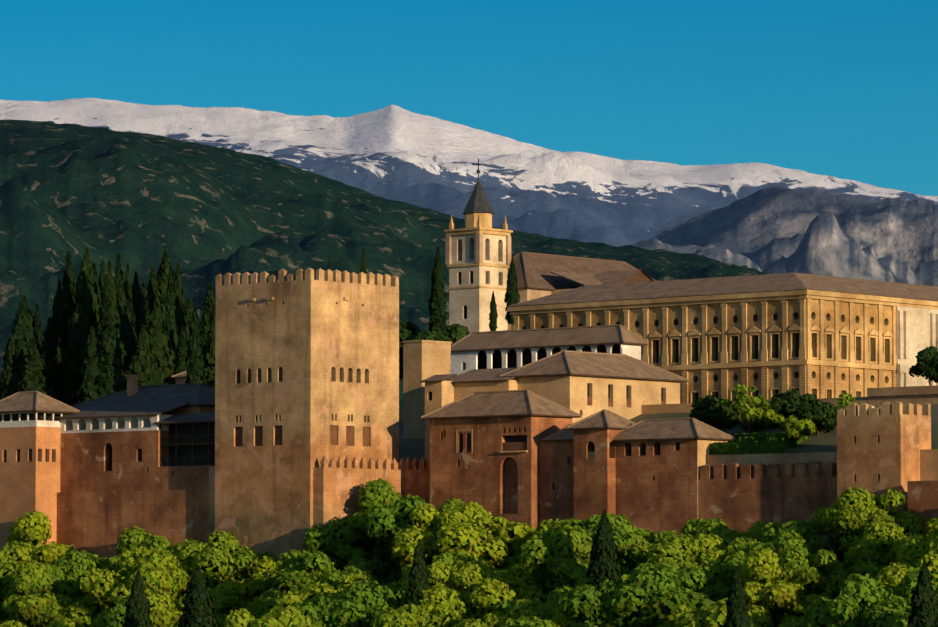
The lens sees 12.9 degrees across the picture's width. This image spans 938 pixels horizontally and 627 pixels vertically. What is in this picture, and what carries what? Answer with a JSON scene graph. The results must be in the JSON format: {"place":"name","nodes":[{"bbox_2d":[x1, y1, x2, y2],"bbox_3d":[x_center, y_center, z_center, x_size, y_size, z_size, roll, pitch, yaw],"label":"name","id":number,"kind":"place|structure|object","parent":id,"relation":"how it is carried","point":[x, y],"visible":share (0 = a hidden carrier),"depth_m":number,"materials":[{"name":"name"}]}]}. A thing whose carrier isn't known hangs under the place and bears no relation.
{"place":"outdoors","nodes":[
{"label":"outdoors","id":0,"kind":"place"},
{"bbox_2d":[71,383,214,408],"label":"house roof","id":1,"kind":"structure","parent":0,"point":[196,394],"depth_m":530.35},
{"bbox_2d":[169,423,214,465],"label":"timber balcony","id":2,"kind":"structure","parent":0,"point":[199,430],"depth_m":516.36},
{"bbox_2d":[209,455,404,550],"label":"crenellated wall","id":3,"kind":"structure","parent":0,"point":[339,483],"depth_m":500.70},
{"bbox_2d":[0,119,764,413],"bbox_3d":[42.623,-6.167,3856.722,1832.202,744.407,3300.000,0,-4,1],"label":"wooded hill","id":4,"kind":"structure","parent":0,"point":[204,215],"depth_m":4714.10,"materials":[{"name":"plant"}]},
{"bbox_2d":[0,0,937,195],"label":"sky","id":5,"kind":"structure","parent":0,"point":[842,89],"materials":[{"name":"blue"}]},
{"bbox_2d":[506,252,655,290],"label":"roof","id":6,"kind":"structure","parent":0,"point":[532,270],"depth_m":667.05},
{"bbox_2d":[549,269,654,287],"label":"roof","id":7,"kind":"structure","parent":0,"point":[611,277],"depth_m":663.16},
{"bbox_2d":[399,404,937,556],"bbox_3d":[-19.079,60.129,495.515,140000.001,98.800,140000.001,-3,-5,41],"label":"terrain","id":8,"kind":"structure","parent":0,"point":[411,449],"depth_m":488.96,"materials":[{"name":"green soil"}]},
{"bbox_2d":[0,334,17,399],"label":"cypress","id":9,"kind":"object","parent":8,"relation":"on","point":[9,375],"visible":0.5,"depth_m":582.25,"materials":[{"name":"green plant"}]},
{"bbox_2d":[0,294,49,391],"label":"cypress","id":10,"kind":"object","parent":8,"relation":"on","point":[23,330],"visible":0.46,"depth_m":590.94,"materials":[{"name":"green plant"}]},
{"bbox_2d":[0,426,60,549],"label":"tower","id":11,"kind":"structure","parent":8,"relation":"on","point":[30,469],"depth_m":527.60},
{"bbox_2d":[0,412,70,427],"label":"gallery","id":12,"kind":"object","parent":11,"relation":"on","point":[30,419],"visible":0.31,"depth_m":528.61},
{"bbox_2d":[0,391,79,412],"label":"roof","id":13,"kind":"structure","parent":12,"relation":"on","point":[29,401],"depth_m":529.34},
{"bbox_2d":[18,338,46,394],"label":"cypress","id":14,"kind":"object","parent":8,"relation":"on","point":[31,378],"visible":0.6,"depth_m":579.26,"materials":[{"name":"green plant"}]},
{"bbox_2d":[6,510,74,564],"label":"forest tree","id":15,"kind":"object","parent":8,"relation":"on","point":[30,531],"visible":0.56,"depth_m":520.46,"materials":[{"name":"green plant"}]},
{"bbox_2d":[0,559,99,626],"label":"forest tree","id":16,"kind":"object","parent":8,"relation":"on","point":[28,610],"visible":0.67,"depth_m":499.71,"materials":[{"name":"green plant"}]},
{"bbox_2d":[0,549,105,622],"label":"forest tree","id":17,"kind":"object","parent":8,"relation":"on","point":[67,572],"visible":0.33,"depth_m":503.66,"materials":[{"name":"green plant"}]},
{"bbox_2d":[51,278,68,351],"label":"cypress","id":18,"kind":"object","parent":8,"relation":"on","point":[59,322],"visible":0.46,"depth_m":609.70,"materials":[{"name":"green plant"}]},
{"bbox_2d":[59,316,81,414],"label":"cypress","id":19,"kind":"object","parent":8,"relation":"on","point":[70,385],"visible":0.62,"depth_m":584.41,"materials":[{"name":"green plant"}]},
{"bbox_2d":[63,247,99,384],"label":"cypress","id":20,"kind":"object","parent":8,"relation":"on","point":[85,312],"visible":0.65,"depth_m":602.69,"materials":[{"name":"green plant"}]},
{"bbox_2d":[64,591,106,626],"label":"forest tree","id":21,"kind":"object","parent":8,"relation":"on","point":[84,612],"visible":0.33,"depth_m":499.19,"materials":[{"name":"green plant"}]},
{"bbox_2d":[76,326,103,403],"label":"cypress","id":22,"kind":"object","parent":8,"relation":"on","point":[89,370],"visible":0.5,"depth_m":575.65,"materials":[{"name":"green plant"}]},
{"bbox_2d":[94,299,126,396],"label":"cypress","id":23,"kind":"object","parent":8,"relation":"on","point":[111,352],"visible":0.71,"depth_m":576.02,"materials":[{"name":"green plant"}]},
{"bbox_2d":[119,300,136,385],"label":"cypress","id":24,"kind":"object","parent":8,"relation":"on","point":[127,331],"visible":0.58,"depth_m":587.25,"materials":[{"name":"green plant"}]},
{"bbox_2d":[96,526,172,572],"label":"forest tree","id":25,"kind":"object","parent":8,"relation":"on","point":[139,537],"visible":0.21,"depth_m":512.67,"materials":[{"name":"green plant"}]},
{"bbox_2d":[80,547,189,611],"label":"forest tree","id":26,"kind":"object","parent":8,"relation":"on","point":[157,568],"visible":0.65,"depth_m":496.61,"materials":[{"name":"green plant"}]},
{"bbox_2d":[56,430,214,558],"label":"curtain wall","id":27,"kind":"structure","parent":8,"relation":"on","point":[113,485],"depth_m":520.90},
{"bbox_2d":[59,415,172,432],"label":"gallery","id":28,"kind":"object","parent":27,"relation":"on","point":[116,424],"visible":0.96,"depth_m":523.35,"materials":[{"name":"paint"}]},
{"bbox_2d":[54,402,190,419],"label":"gallery roof","id":29,"kind":"structure","parent":27,"relation":"on","point":[123,410],"depth_m":524.90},
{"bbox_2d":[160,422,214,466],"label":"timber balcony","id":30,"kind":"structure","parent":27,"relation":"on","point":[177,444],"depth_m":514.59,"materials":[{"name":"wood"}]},
{"bbox_2d":[123,570,153,626],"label":"forest cypress","id":31,"kind":"object","parent":8,"relation":"on","point":[137,606],"visible":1,"depth_m":465.98,"materials":[{"name":"green plant"}]},
{"bbox_2d":[125,324,158,385],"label":"cypress","id":32,"kind":"object","parent":8,"relation":"on","point":[140,364],"visible":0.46,"depth_m":578.83,"materials":[{"name":"green plant"}]},
{"bbox_2d":[90,588,220,626],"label":"forest tree","id":33,"kind":"object","parent":8,"relation":"on","point":[167,609],"visible":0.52,"depth_m":479.39,"materials":[{"name":"green plant"}]},
{"bbox_2d":[145,301,176,384],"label":"cypress","id":34,"kind":"object","parent":8,"relation":"on","point":[162,354],"visible":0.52,"depth_m":579.98,"materials":[{"name":"green plant"}]},
{"bbox_2d":[164,265,177,370],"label":"cypress","id":35,"kind":"object","parent":8,"relation":"on","point":[171,322],"visible":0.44,"depth_m":593.50,"materials":[{"name":"green plant"}]},
{"bbox_2d":[173,262,188,346],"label":"cypress","id":36,"kind":"object","parent":8,"relation":"on","point":[181,315],"visible":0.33,"depth_m":602.44,"materials":[{"name":"green plant"}]},
{"bbox_2d":[185,301,203,383],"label":"cypress","id":37,"kind":"object","parent":8,"relation":"on","point":[194,358],"visible":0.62,"depth_m":561.82,"materials":[{"name":"green plant"}]},
{"bbox_2d":[177,565,218,626],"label":"forest cypress","id":38,"kind":"object","parent":8,"relation":"on","point":[198,608],"visible":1,"depth_m":452.66,"materials":[{"name":"green plant"}]},
{"bbox_2d":[169,531,255,593],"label":"forest tree","id":39,"kind":"object","parent":8,"relation":"on","point":[210,559],"visible":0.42,"depth_m":502.67,"materials":[{"name":"green plant"}]},
{"bbox_2d":[203,538,260,587],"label":"forest tree","id":40,"kind":"object","parent":8,"relation":"on","point":[244,560],"visible":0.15,"depth_m":501.19,"materials":[{"name":"green plant"}]},
{"bbox_2d":[214,580,261,614],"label":"forest tree","id":41,"kind":"object","parent":8,"relation":"on","point":[243,591],"visible":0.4,"depth_m":494.15,"materials":[{"name":"green plant"}]},
{"bbox_2d":[233,556,277,596],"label":"forest tree","id":42,"kind":"object","parent":8,"relation":"on","point":[263,565],"visible":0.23,"depth_m":499.12,"materials":[{"name":"green plant"}]},
{"bbox_2d":[223,605,321,626],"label":"forest tree","id":43,"kind":"object","parent":8,"relation":"on","point":[288,616],"visible":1,"depth_m":457.23,"materials":[{"name":"green plant"}]},
{"bbox_2d":[274,581,338,610],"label":"forest tree","id":44,"kind":"object","parent":8,"relation":"on","point":[317,590],"visible":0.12,"depth_m":468.54,"materials":[{"name":"green plant"}]},
{"bbox_2d":[215,267,398,565],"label":"fortress tower","id":45,"kind":"structure","parent":8,"relation":"on","point":[305,359],"depth_m":504.22,"materials":[{"name":"stone"}]},
{"bbox_2d":[235,425,368,446],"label":"windows","id":46,"kind":"structure","parent":45,"relation":"in","point":[278,435],"depth_m":504.36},
{"bbox_2d":[257,549,376,599],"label":"forest tree","id":47,"kind":"object","parent":8,"relation":"on","point":[298,570],"visible":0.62,"depth_m":482.53,"materials":[{"name":"green plant"}]},
{"bbox_2d":[300,517,374,573],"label":"wall tree","id":48,"kind":"object","parent":8,"relation":"on","point":[338,538],"visible":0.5,"depth_m":495.20,"materials":[{"name":"green plant"}]},
{"bbox_2d":[285,580,405,626],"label":"forest tree","id":49,"kind":"object","parent":8,"relation":"on","point":[360,603],"visible":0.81,"depth_m":460.73,"materials":[{"name":"green plant"}]},
{"bbox_2d":[348,477,436,561],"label":"wall tree","id":50,"kind":"object","parent":8,"relation":"on","point":[373,493],"visible":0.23,"depth_m":497.82,"materials":[{"name":"green plant"}]},
{"bbox_2d":[366,493,435,582],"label":"forest tree","id":51,"kind":"object","parent":8,"relation":"on","point":[389,522],"visible":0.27,"depth_m":486.62,"materials":[{"name":"green plant"}]},
{"bbox_2d":[404,456,429,503],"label":"curtain wall","id":52,"kind":"structure","parent":8,"relation":"on","point":[416,477],"depth_m":506.95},
{"bbox_2d":[405,539,429,607],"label":"forest cypress","id":53,"kind":"object","parent":8,"relation":"on","point":[418,577],"visible":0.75,"depth_m":458.71,"materials":[{"name":"green plant"}]},
{"bbox_2d":[402,340,451,438],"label":"block","id":54,"kind":"structure","parent":8,"relation":"on","point":[424,359],"depth_m":528.48,"materials":[{"name":"paint"}]},
{"bbox_2d":[370,590,484,626],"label":"forest tree","id":55,"kind":"object","parent":8,"relation":"on","point":[407,615],"visible":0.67,"depth_m":456.03,"materials":[{"name":"green plant"}]},
{"bbox_2d":[428,247,447,330],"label":"cypress","id":56,"kind":"object","parent":8,"relation":"on","point":[437,300],"visible":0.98,"depth_m":562.88,"materials":[{"name":"green plant"}]},
{"bbox_2d":[425,381,453,459],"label":"block","id":57,"kind":"structure","parent":8,"relation":"on","point":[438,395],"depth_m":512.75,"materials":[{"name":"paint"}]},
{"bbox_2d":[391,501,539,571],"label":"forest tree","id":58,"kind":"object","parent":8,"relation":"on","point":[471,527],"visible":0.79,"depth_m":480.22,"materials":[{"name":"green plant"}]},
{"bbox_2d":[0,98,937,246],"bbox_3d":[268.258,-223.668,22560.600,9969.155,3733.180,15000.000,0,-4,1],"label":"snowy mountain range","id":59,"kind":"structure","parent":8,"relation":"on","point":[394,152],"depth_m":28343.14,"materials":[{"name":"snow"}]},
{"bbox_2d":[449,233,507,332],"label":"church tower","id":60,"kind":"structure","parent":8,"relation":"on","point":[469,309],"depth_m":656.28,"materials":[{"name":"paint"}]},
{"bbox_2d":[444,213,512,289],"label":"bell tower","id":61,"kind":"structure","parent":60,"relation":"attached to","point":[479,224],"depth_m":657.22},
{"bbox_2d":[418,559,545,617],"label":"forest tree","id":62,"kind":"object","parent":8,"relation":"on","point":[488,596],"visible":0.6,"depth_m":459.96,"materials":[{"name":"green plant"}]},
{"bbox_2d":[454,380,517,400],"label":"building wall","id":63,"kind":"structure","parent":8,"relation":"on","point":[461,390],"depth_m":510.59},
{"bbox_2d":[445,367,518,382],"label":"wing roof","id":64,"kind":"structure","parent":63,"relation":"on","point":[482,375],"depth_m":514.00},
{"bbox_2d":[430,416,571,532],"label":"block cuarto dorado","id":65,"kind":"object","parent":8,"relation":"on","point":[487,475],"visible":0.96,"depth_m":497.47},
{"bbox_2d":[421,390,580,419],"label":"roof","id":66,"kind":"structure","parent":65,"relation":"on","point":[501,403],"depth_m":499.24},
{"bbox_2d":[454,598,566,626],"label":"forest tree","id":67,"kind":"object","parent":8,"relation":"on","point":[526,608],"visible":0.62,"depth_m":445.70,"materials":[{"name":"green plant"}]},
{"bbox_2d":[473,567,547,617],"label":"forest tree","id":68,"kind":"object","parent":8,"relation":"on","point":[518,574],"visible":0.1,"depth_m":461.41,"materials":[{"name":"green plant"}]},
{"bbox_2d":[463,344,640,369],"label":"gallery","id":69,"kind":"object","parent":8,"relation":"on","point":[633,351],"visible":0.07,"depth_m":540.73,"materials":[{"name":"white paint"}]},
{"bbox_2d":[451,344,622,374],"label":"arcade","id":70,"kind":"object","parent":69,"relation":"attached to","point":[468,358],"visible":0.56,"depth_m":540.76},
{"bbox_2d":[451,324,648,351],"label":"gallery roof","id":71,"kind":"structure","parent":69,"relation":"on","point":[557,338],"depth_m":535.62,"materials":[{"name":"tile"}]},
{"bbox_2d":[539,440,573,522],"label":"block","id":72,"kind":"structure","parent":8,"relation":"on","point":[556,479],"depth_m":492.58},
{"bbox_2d":[519,523,623,599],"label":"forest tree","id":73,"kind":"object","parent":8,"relation":"on","point":[563,561],"visible":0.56,"depth_m":456.39,"materials":[{"name":"green plant"}]},
{"bbox_2d":[511,375,679,423],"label":"hall","id":74,"kind":"structure","parent":8,"relation":"on","point":[572,392],"depth_m":508.43,"materials":[{"name":"paint"}]},
{"bbox_2d":[499,350,688,381],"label":"hall roof","id":75,"kind":"structure","parent":74,"relation":"on","point":[590,364],"depth_m":510.60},
{"bbox_2d":[574,429,624,525],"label":"tower","id":76,"kind":"structure","parent":8,"relation":"on","point":[595,486],"depth_m":487.03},
{"bbox_2d":[566,409,634,429],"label":"pavilion roof","id":77,"kind":"structure","parent":76,"relation":"on","point":[604,419],"depth_m":488.44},
{"bbox_2d":[586,509,622,588],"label":"forest cypress","id":78,"kind":"object","parent":8,"relation":"on","point":[604,565],"visible":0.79,"depth_m":449.12,"materials":[{"name":"green plant"}]},
{"bbox_2d":[581,513,659,570],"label":"forest tree","id":79,"kind":"object","parent":8,"relation":"on","point":[629,538],"visible":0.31,"depth_m":467.38,"materials":[{"name":"green plant"}]},
{"bbox_2d":[558,562,715,626],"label":"forest tree","id":80,"kind":"object","parent":8,"relation":"on","point":[647,594],"visible":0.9,"depth_m":436.91,"materials":[{"name":"green plant"}]},
{"bbox_2d":[626,532,702,592],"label":"forest tree","id":81,"kind":"object","parent":8,"relation":"on","point":[675,549],"visible":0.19,"depth_m":454.01,"materials":[{"name":"green plant"}]},
{"bbox_2d":[399,385,937,480],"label":"terrace walls","id":82,"kind":"structure","parent":8,"relation":"on","point":[913,395],"depth_m":479.79,"materials":[{"name":"stone"}]},
{"bbox_2d":[615,439,727,533],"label":"tower","id":83,"kind":"structure","parent":8,"relation":"on","point":[656,485],"depth_m":482.40,"materials":[{"name":"paint"}]},
{"bbox_2d":[612,418,734,441],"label":"roof","id":84,"kind":"structure","parent":83,"relation":"on","point":[667,429],"depth_m":483.40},
{"bbox_2d":[652,517,740,544],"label":"wall tree","id":85,"kind":"object","parent":8,"relation":"on","point":[718,526],"visible":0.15,"depth_m":469.59,"materials":[{"name":"green plant"}]},
{"bbox_2d":[683,533,724,588],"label":"forest tree","id":86,"kind":"object","parent":8,"relation":"on","point":[708,544],"visible":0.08,"depth_m":456.42,"materials":[{"name":"green plant"}]},
{"bbox_2d":[689,394,739,428],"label":"tree","id":87,"kind":"object","parent":8,"relation":"on","point":[714,412],"visible":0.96,"depth_m":495.15,"materials":[{"name":"green plant"}]},
{"bbox_2d":[675,598,754,626],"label":"forest tree","id":88,"kind":"object","parent":8,"relation":"on","point":[716,616],"visible":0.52,"depth_m":425.10,"materials":[{"name":"green plant"}]},
{"bbox_2d":[507,289,937,403],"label":"palace","id":89,"kind":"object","parent":8,"relation":"on","point":[714,315],"visible":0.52,"depth_m":553.13,"materials":[{"name":"stone"}]},
{"bbox_2d":[507,273,937,306],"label":"roof","id":90,"kind":"structure","parent":89,"relation":"on","point":[707,286],"depth_m":561.76,"materials":[{"name":"tile"}]},
{"bbox_2d":[698,553,770,601],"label":"forest tree","id":91,"kind":"object","parent":8,"relation":"on","point":[719,591],"visible":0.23,"depth_m":445.65,"materials":[{"name":"green plant"}]},
{"bbox_2d":[723,566,750,626],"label":"forest cypress","id":92,"kind":"object","parent":8,"relation":"on","point":[737,604],"visible":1,"depth_m":417.35,"materials":[{"name":"green plant"}]},
{"bbox_2d":[697,541,781,587],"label":"forest tree","id":93,"kind":"object","parent":8,"relation":"on","point":[711,572],"visible":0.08,"depth_m":449.89,"materials":[{"name":"green plant"}]},
{"bbox_2d":[722,383,771,433],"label":"garden tree","id":94,"kind":"object","parent":8,"relation":"on","point":[750,405],"visible":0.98,"depth_m":488.47,"materials":[{"name":"green plant"}]},
{"bbox_2d":[702,432,810,454],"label":"garden hedges","id":95,"kind":"object","parent":8,"relation":"on","point":[761,443],"visible":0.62,"depth_m":478.21,"materials":[{"name":"green plant"}]},
{"bbox_2d":[698,460,836,534],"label":"curtain wall","id":96,"kind":"structure","parent":8,"relation":"on","point":[750,497],"depth_m":472.57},
{"bbox_2d":[726,519,827,556],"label":"forest tree","id":97,"kind":"object","parent":8,"relation":"on","point":[785,536],"visible":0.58,"depth_m":454.71,"materials":[{"name":"green plant"}]},
{"bbox_2d":[738,547,823,626],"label":"forest tree","id":98,"kind":"object","parent":8,"relation":"on","point":[781,601],"visible":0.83,"depth_m":437.55,"materials":[{"name":"green plant"}]},
{"bbox_2d":[631,186,937,286],"bbox_3d":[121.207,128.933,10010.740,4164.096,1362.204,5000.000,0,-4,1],"label":"rocky spur","id":99,"kind":"structure","parent":8,"relation":"on","point":[782,229],"depth_m":11649.67,"materials":[{"name":"stone"}]},
{"bbox_2d":[762,388,816,418],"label":"tree","id":100,"kind":"object","parent":8,"relation":"on","point":[786,403],"visible":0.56,"depth_m":492.92,"materials":[{"name":"green plant"}]},
{"bbox_2d":[771,547,850,599],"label":"forest tree","id":101,"kind":"object","parent":8,"relation":"on","point":[797,566],"visible":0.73,"depth_m":443.15,"materials":[{"name":"green plant"}]},
{"bbox_2d":[797,399,836,435],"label":"tree","id":102,"kind":"object","parent":8,"relation":"on","point":[819,414],"visible":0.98,"depth_m":480.49,"materials":[{"name":"green plant"}]},
{"bbox_2d":[800,573,908,626],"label":"forest tree","id":103,"kind":"object","parent":8,"relation":"on","point":[861,596],"visible":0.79,"depth_m":417.61,"materials":[{"name":"green plant"}]},
{"bbox_2d":[807,486,926,562],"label":"forest tree","id":104,"kind":"object","parent":8,"relation":"on","point":[845,520],"visible":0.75,"depth_m":451.56,"materials":[{"name":"green plant"}]},
{"bbox_2d":[820,521,914,592],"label":"forest tree","id":105,"kind":"object","parent":8,"relation":"on","point":[873,552],"visible":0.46,"depth_m":443.05,"materials":[{"name":"green plant"}]},
{"bbox_2d":[837,401,930,515],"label":"tower","id":106,"kind":"structure","parent":8,"relation":"on","point":[879,448],"depth_m":460.51,"materials":[{"name":"stone"}]},
{"bbox_2d":[869,568,937,618],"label":"forest tree","id":107,"kind":"object","parent":8,"relation":"on","point":[896,599],"visible":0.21,"depth_m":419.93,"materials":[{"name":"green plant"}]},
{"bbox_2d":[876,554,937,598],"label":"forest tree","id":108,"kind":"object","parent":8,"relation":"on","point":[898,570],"visible":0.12,"depth_m":428.50,"materials":[{"name":"green plant"}]},
{"bbox_2d":[889,528,937,579],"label":"forest tree","id":109,"kind":"object","parent":8,"relation":"on","point":[915,548],"visible":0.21,"depth_m":435.43,"materials":[{"name":"green plant"}]},
{"bbox_2d":[898,480,937,539],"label":"curtain wall","id":110,"kind":"structure","parent":8,"relation":"on","point":[921,497],"depth_m":453.38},
{"bbox_2d":[907,560,937,626],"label":"forest cypress","id":111,"kind":"object","parent":8,"relation":"on","point":[924,605],"visible":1,"depth_m":390.31,"materials":[{"name":"green plant"}]},
{"bbox_2d":[908,346,937,385],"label":"tree","id":112,"kind":"object","parent":8,"relation":"on","point":[926,365],"visible":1,"depth_m":493.04,"materials":[{"name":"green plant"}]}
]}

